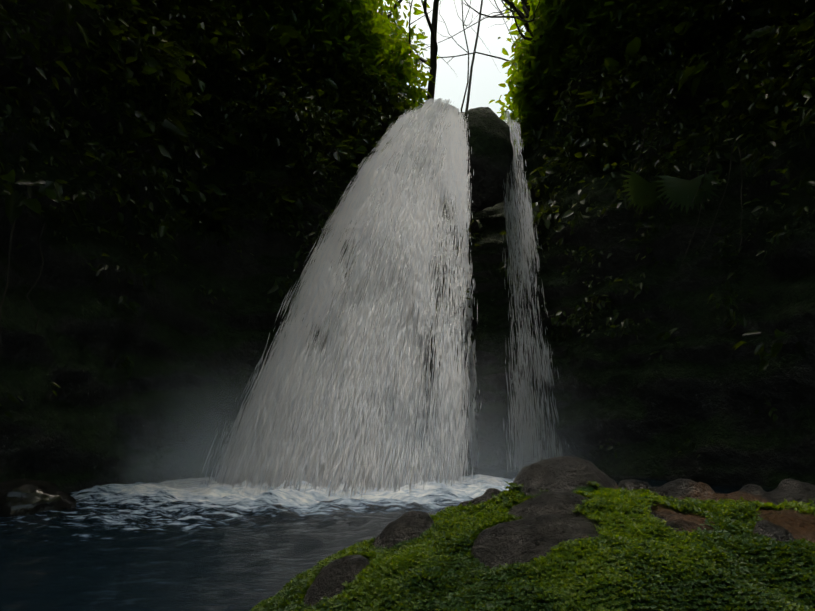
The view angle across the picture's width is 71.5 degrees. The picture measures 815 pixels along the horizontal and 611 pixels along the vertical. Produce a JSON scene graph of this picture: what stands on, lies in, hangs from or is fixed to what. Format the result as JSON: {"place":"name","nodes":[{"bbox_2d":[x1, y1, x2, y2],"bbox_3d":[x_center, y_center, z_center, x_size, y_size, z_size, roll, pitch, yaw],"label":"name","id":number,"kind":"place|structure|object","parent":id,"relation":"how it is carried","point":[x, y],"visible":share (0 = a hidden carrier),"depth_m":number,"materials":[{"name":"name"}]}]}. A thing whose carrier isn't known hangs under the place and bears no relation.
{"place":"outdoors","nodes":[
{"label":"outdoors","id":0,"kind":"place"},
{"bbox_2d":[276,98,458,482],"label":"waterfall water","id":1,"kind":"structure","parent":0,"point":[433,120],"depth_m":10.35,"materials":[{"name":"white liquid"}]},
{"bbox_2d":[73,331,675,496],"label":"water spray","id":2,"kind":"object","parent":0,"point":[260,403],"depth_m":9.04,"materials":[{"name":"white liquid"}]},
{"bbox_2d":[0,466,773,610],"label":"pool water","id":3,"kind":"structure","parent":0,"point":[127,547],"depth_m":4.92,"materials":[{"name":"blue liquid"}]},
{"bbox_2d":[0,478,76,516],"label":"pool rock","id":4,"kind":"object","parent":3,"relation":"in","point":[21,496],"visible":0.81,"depth_m":6.39,"materials":[{"name":"grey stone"}]},
{"bbox_2d":[199,101,565,498],"bbox_3d":[0.318,-0.708,12.127,8.723,9.248,4.427,11,-16,-43],"label":"waterfall spray","id":5,"kind":"object","parent":3,"relation":"on","point":[314,297],"depth_m":9.97,"materials":[{"name":"white liquid"}]},
{"bbox_2d":[503,112,535,457],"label":"waterfall","id":6,"kind":"structure","parent":3,"relation":"in","point":[514,161],"depth_m":13.60,"materials":[{"name":"white liquid"}]},
{"bbox_2d":[303,456,814,610],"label":"rocks","id":7,"kind":"object","parent":3,"relation":"in","point":[547,522],"visible":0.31,"depth_m":2.46,"materials":[{"name":"grey stone"}]},
{"bbox_2d":[250,481,814,610],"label":"moss plants","id":8,"kind":"object","parent":7,"relation":"on","point":[738,548],"depth_m":2.12,"materials":[{"name":"green plant"}]},
{"bbox_2d":[0,0,814,492],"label":"cliff","id":9,"kind":"structure","parent":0,"point":[702,384],"depth_m":10.64,"materials":[{"name":"black stone"}]},
{"bbox_2d":[0,75,742,358],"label":"hanging vines","id":10,"kind":"object","parent":9,"relation":"on","point":[41,255],"visible":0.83,"depth_m":9.64,"materials":[{"name":"green plant"}]},
{"bbox_2d":[367,0,526,98],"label":"leaves","id":11,"kind":"object","parent":9,"relation":"on","point":[512,27],"depth_m":21.11,"materials":[{"name":"green plant"}]},
{"bbox_2d":[227,0,696,154],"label":"foliage","id":12,"kind":"object","parent":9,"relation":"on","point":[362,30],"visible":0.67,"depth_m":14.83,"materials":[{"name":"green plant"}]},
{"bbox_2d":[368,0,569,140],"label":"tree","id":13,"kind":"object","parent":9,"relation":"on","point":[433,46],"depth_m":17.66,"materials":[{"name":"black wood"}]},
{"bbox_2d":[447,107,514,211],"bbox_3d":[1.719,-3.781,14.721,2.035,2.793,1.840,0,-12,-2],"label":"lip rock","id":14,"kind":"object","parent":9,"relation":"on","point":[490,143],"visible":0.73,"depth_m":13.97,"materials":[{"name":"grey stone"}]},
{"bbox_2d":[0,0,814,457],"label":"foliage","id":15,"kind":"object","parent":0,"point":[228,40],"depth_m":11.74,"materials":[{"name":"green plant"}]},
{"bbox_2d":[377,0,525,127],"label":"sky","id":16,"kind":"structure","parent":0,"point":[450,85],"materials":[{"name":"white"}]},
{"bbox_2d":[619,169,721,215],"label":"fern leaves","id":17,"kind":"object","parent":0,"point":[679,191],"visible":0.94,"depth_m":10.69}
]}

